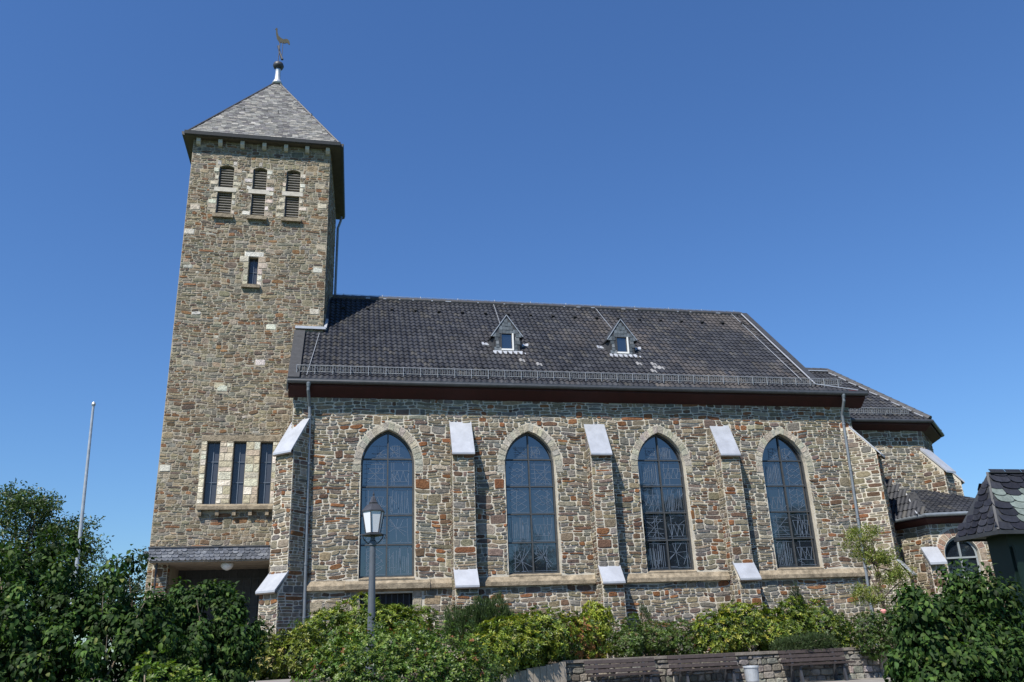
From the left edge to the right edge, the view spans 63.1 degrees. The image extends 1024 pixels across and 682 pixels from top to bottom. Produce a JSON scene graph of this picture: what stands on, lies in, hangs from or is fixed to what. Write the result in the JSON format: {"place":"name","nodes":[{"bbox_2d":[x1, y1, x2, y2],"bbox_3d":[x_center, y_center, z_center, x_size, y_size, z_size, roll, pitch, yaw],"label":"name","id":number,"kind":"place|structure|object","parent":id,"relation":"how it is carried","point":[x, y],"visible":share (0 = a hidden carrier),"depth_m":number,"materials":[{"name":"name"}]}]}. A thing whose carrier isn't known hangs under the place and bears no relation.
{"place":"outdoors","nodes":[
{"label":"outdoors","id":0,"kind":"place"},
{"bbox_2d":[92,676,291,681],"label":"path","id":1,"kind":"structure","parent":0,"point":[282,680],"depth_m":15.89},
{"bbox_2d":[79,645,879,681],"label":"planting bed","id":2,"kind":"object","parent":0,"point":[421,671],"depth_m":18.68,"materials":[{"name":"soil"}]},
{"bbox_2d":[65,402,95,670],"bbox_3d":[-9.770,4.479,18.755,0.236,6.440,0.095,2,-21,-12],"label":"flagpole","id":3,"kind":"object","parent":2,"relation":"on","point":[93,404],"visible":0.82,"depth_m":19.15,"materials":[{"name":"silver metal"}]},
{"bbox_2d":[233,621,327,680],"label":"rhododendron","id":4,"kind":"object","parent":2,"relation":"on","point":[281,659],"visible":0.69,"depth_m":16.82,"materials":[{"name":"green plant"}]},
{"bbox_2d":[284,591,444,676],"bbox_3d":[-3.205,6.554,18.247,3.527,2.139,2.133,2,-21,-12],"label":"rhododendron","id":5,"kind":"object","parent":2,"relation":"on","point":[339,617],"visible":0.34,"depth_m":18.33,"materials":[{"name":"green plant"}]},
{"bbox_2d":[443,654,518,681],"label":"ground cover","id":6,"kind":"object","parent":2,"relation":"on","point":[503,668],"visible":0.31,"depth_m":17.25,"materials":[{"name":"green plant"}]},
{"bbox_2d":[438,591,526,651],"bbox_3d":[-0.828,8.507,24.820,2.717,2.200,1.647,2,-21,-12],"label":"broom bush","id":7,"kind":"object","parent":2,"relation":"on","point":[480,612],"visible":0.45,"depth_m":24.75,"materials":[{"name":"green plant"}]},
{"bbox_2d":[463,605,604,672],"bbox_3d":[0.430,7.562,21.057,4.093,1.726,1.936,12,-25,-35],"label":"rhododendron","id":8,"kind":"object","parent":2,"relation":"on","point":[545,647],"visible":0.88,"depth_m":20.83,"materials":[{"name":"green plant"}]},
{"bbox_2d":[580,600,614,659],"bbox_3d":[2.308,8.372,23.760,1.341,1.911,1.135,2,-21,-12],"label":"yellow shrub","id":9,"kind":"object","parent":2,"relation":"on","point":[602,616],"visible":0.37,"depth_m":23.65,"materials":[{"name":"green plant"}]},
{"bbox_2d":[638,603,650,655],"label":"tall weed","id":10,"kind":"object","parent":2,"relation":"on","point":[643,608],"visible":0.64,"depth_m":23.88,"materials":[{"name":"green plant"}]},
{"bbox_2d":[603,612,700,657],"bbox_3d":[3.841,8.204,22.816,2.792,1.573,1.684,2,-21,-12],"label":"dark shrub","id":11,"kind":"object","parent":2,"relation":"on","point":[670,643],"visible":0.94,"depth_m":22.54,"materials":[{"name":"green plant"}]},
{"bbox_2d":[687,599,798,653],"bbox_3d":[6.347,8.009,22.981,3.094,1.784,1.628,2,-21,-12],"label":"rhododendron","id":12,"kind":"object","parent":2,"relation":"on","point":[745,633],"visible":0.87,"depth_m":22.66,"materials":[{"name":"green plant"}]},
{"bbox_2d":[787,582,809,620],"bbox_3d":[8.316,7.896,24.039,0.852,1.931,0.848,2,-21,-12],"label":"young conifer","id":13,"kind":"object","parent":2,"relation":"on","point":[793,592],"visible":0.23,"depth_m":24.18,"materials":[{"name":"green plant"}]},
{"bbox_2d":[768,630,842,653],"bbox_3d":[7.804,8.111,22.357,2.147,0.748,0.969,2,-21,-12],"label":"juniper","id":14,"kind":"object","parent":2,"relation":"on","point":[811,640],"visible":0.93,"depth_m":22.22,"materials":[{"name":"green plant"}]},
{"bbox_2d":[770,595,859,647],"bbox_3d":[8.435,8.041,23.312,2.665,1.836,1.485,2,-21,-12],"label":"green shrub","id":15,"kind":"object","parent":2,"relation":"on","point":[828,619],"visible":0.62,"depth_m":23.09,"materials":[{"name":"green plant"}]},
{"bbox_2d":[845,605,908,661],"bbox_3d":[10.369,7.706,22.465,2.639,1.730,1.227,-3,-20,1],"label":"rose bush","id":16,"kind":"object","parent":2,"relation":"on","point":[874,635],"visible":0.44,"depth_m":22.25,"materials":[{"name":"green plant"}]},
{"bbox_2d":[834,521,924,645],"bbox_3d":[11.580,7.506,25.876,2.686,3.805,1.513,2,-21,-12],"label":"leafy tree","id":17,"kind":"object","parent":2,"relation":"on","point":[879,558],"visible":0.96,"depth_m":25.92,"materials":[{"name":"green plant"}]},
{"bbox_2d":[0,0,1023,667],"label":"sky","id":18,"kind":"structure","parent":0,"point":[843,177],"materials":[{"name":"blue"}]},
{"bbox_2d":[743,665,758,681],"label":"litter bin","id":19,"kind":"object","parent":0,"point":[751,673],"visible":1,"depth_m":20.82,"materials":[{"name":"metal"}]},
{"bbox_2d":[805,677,893,681],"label":"pavement","id":20,"kind":"structure","parent":0,"point":[878,679],"depth_m":21.48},
{"bbox_2d":[584,658,662,681],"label":"park bench","id":21,"kind":"object","parent":20,"relation":"on","point":[628,663],"visible":1,"depth_m":20.80,"materials":[{"name":"wood"}]},
{"bbox_2d":[667,653,742,681],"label":"park bench","id":22,"kind":"object","parent":20,"relation":"on","point":[707,658],"visible":1,"depth_m":21.27,"materials":[{"name":"wood"}]},
{"bbox_2d":[778,648,855,681],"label":"park bench","id":23,"kind":"object","parent":20,"relation":"on","point":[814,653],"visible":0.98,"depth_m":21.87,"materials":[{"name":"wood"}]},
{"bbox_3d":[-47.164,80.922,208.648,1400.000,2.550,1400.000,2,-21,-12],"label":"ground","id":24,"kind":"structure","parent":0,"visible":0},
{"bbox_2d":[0,477,121,626],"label":"leafy tree","id":25,"kind":"object","parent":24,"relation":"on","point":[20,504],"visible":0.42,"depth_m":31.13,"materials":[{"name":"green plant"}]},
{"bbox_2d":[0,525,205,681],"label":"hazel bush","id":26,"kind":"object","parent":24,"relation":"on","point":[46,648],"visible":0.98,"depth_m":9.04,"materials":[{"name":"green plant"}]},
{"bbox_2d":[79,546,147,670],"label":"leafy tree","id":27,"kind":"object","parent":24,"relation":"on","point":[137,587],"visible":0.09,"depth_m":44.49,"materials":[{"name":"green plant"}]},
{"bbox_2d":[128,651,223,681],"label":"light shrub","id":28,"kind":"object","parent":24,"relation":"on","point":[178,676],"visible":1,"depth_m":7.87,"materials":[{"name":"green plant"}]},
{"bbox_2d":[130,576,277,681],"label":"hazel bush","id":29,"kind":"object","parent":24,"relation":"on","point":[230,634],"visible":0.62,"depth_m":10.42,"materials":[{"name":"green plant"}]},
{"bbox_2d":[359,491,385,681],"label":"street lamp","id":30,"kind":"object","parent":24,"relation":"on","point":[373,511],"visible":0.85,"depth_m":14.99,"materials":[{"name":"metal"}]},
{"bbox_2d":[290,613,500,681],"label":"rose bush","id":31,"kind":"object","parent":24,"relation":"on","point":[440,671],"visible":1,"depth_m":12.72,"materials":[{"name":"green plant"}]},
{"bbox_2d":[493,662,566,681],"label":"garden wall","id":32,"kind":"structure","parent":24,"relation":"on","point":[554,672],"depth_m":20.35,"materials":[{"name":"concrete"}]},
{"bbox_2d":[144,28,995,665],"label":"church","id":33,"kind":"structure","parent":24,"relation":"on","point":[670,464],"depth_m":30.73,"materials":[{"name":"stone"}]},
{"bbox_2d":[203,442,219,503],"bbox_3d":[-10.790,4.764,29.984,0.450,2.270,0.050,2,-21,-12],"label":"slim window","id":34,"kind":"structure","parent":33,"relation":"in","point":[211,475],"depth_m":29.99,"materials":[{"name":"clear glass"}]},
{"bbox_2d":[173,569,268,663],"bbox_3d":[-10.244,10.038,29.741,3.450,3.750,0.100,2,-21,-12],"label":"porch door","id":35,"kind":"structure","parent":33,"relation":"in","point":[249,580],"depth_m":30.20,"materials":[{"name":"metal"}]},
{"bbox_2d":[221,562,233,569],"bbox_3d":[-9.652,7.640,28.223,0.420,0.250,0.414,2,-21,-12],"label":"ceiling lamp","id":36,"kind":"object","parent":33,"relation":"attached to","point":[226,565],"visible":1,"depth_m":28.09,"materials":[{"name":"white glass"}]},
{"bbox_2d":[230,442,246,503],"bbox_3d":[-9.896,4.794,30.168,0.445,2.270,0.050,2,-21,-12],"label":"slim window","id":37,"kind":"structure","parent":33,"relation":"in","point":[236,496],"depth_m":30.17,"materials":[{"name":"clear glass"}]},
{"bbox_2d":[248,259,257,283],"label":"slim window","id":38,"kind":"structure","parent":33,"relation":"in","point":[253,263],"depth_m":32.95,"materials":[{"name":"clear glass"}]},
{"bbox_2d":[257,443,272,503],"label":"slim window","id":39,"kind":"structure","parent":33,"relation":"in","point":[264,485],"depth_m":30.36,"materials":[{"name":"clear glass"}]},
{"bbox_2d":[359,593,411,630],"bbox_3d":[-4.119,8.885,27.241,1.720,1.200,0.150,2,-21,-12],"label":"basement window","id":40,"kind":"structure","parent":33,"relation":"in","point":[397,598],"depth_m":27.45,"materials":[{"name":"glass"}]},
{"bbox_2d":[352,422,422,579],"bbox_3d":[-4.255,5.387,28.474,2.424,5.353,0.300,2,-21,-12],"label":"window","id":41,"kind":"structure","parent":33,"relation":"in","point":[386,468],"depth_m":28.63,"materials":[{"name":"blue glass"}]},
{"bbox_2d":[497,424,562,576],"bbox_3d":[0.670,5.553,29.486,2.424,5.353,0.300,2,-21,-12],"label":"window","id":42,"kind":"structure","parent":33,"relation":"in","point":[528,469],"depth_m":29.55,"materials":[{"name":"blue glass"}]},
{"bbox_2d":[631,426,696,572],"bbox_3d":[5.546,5.717,30.486,2.424,5.353,0.302,2,-21,-12],"label":"window","id":43,"kind":"structure","parent":33,"relation":"in","point":[668,546],"depth_m":30.57,"materials":[{"name":"blue glass"}]},
{"bbox_2d":[756,427,823,569],"bbox_3d":[10.421,5.881,31.489,2.424,5.353,0.300,2,-21,-12],"label":"window","id":44,"kind":"structure","parent":33,"relation":"in","point":[795,546],"depth_m":31.57,"materials":[{"name":"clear glass"}]},
{"bbox_2d":[945,537,980,577],"bbox_3d":[16.669,8.044,30.931,1.200,1.530,0.071,-3,-20,3],"label":"window","id":45,"kind":"structure","parent":33,"relation":"in","point":[953,550],"depth_m":30.99,"materials":[{"name":"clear glass"}]},
{"bbox_2d":[561,646,890,681],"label":"garden wall","id":46,"kind":"structure","parent":24,"relation":"on","point":[771,668],"depth_m":21.83,"materials":[{"name":"stone"}]},
{"bbox_2d":[881,558,1023,681],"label":"hazel bush","id":47,"kind":"object","parent":24,"relation":"on","point":[963,629],"visible":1,"depth_m":8.72,"materials":[{"name":"green plant"}]},
{"bbox_2d":[954,469,1023,637],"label":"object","id":48,"kind":"object","parent":24,"relation":"on","point":[994,518],"visible":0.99,"depth_m":11.38,"materials":[{"name":"stone"}]}
]}

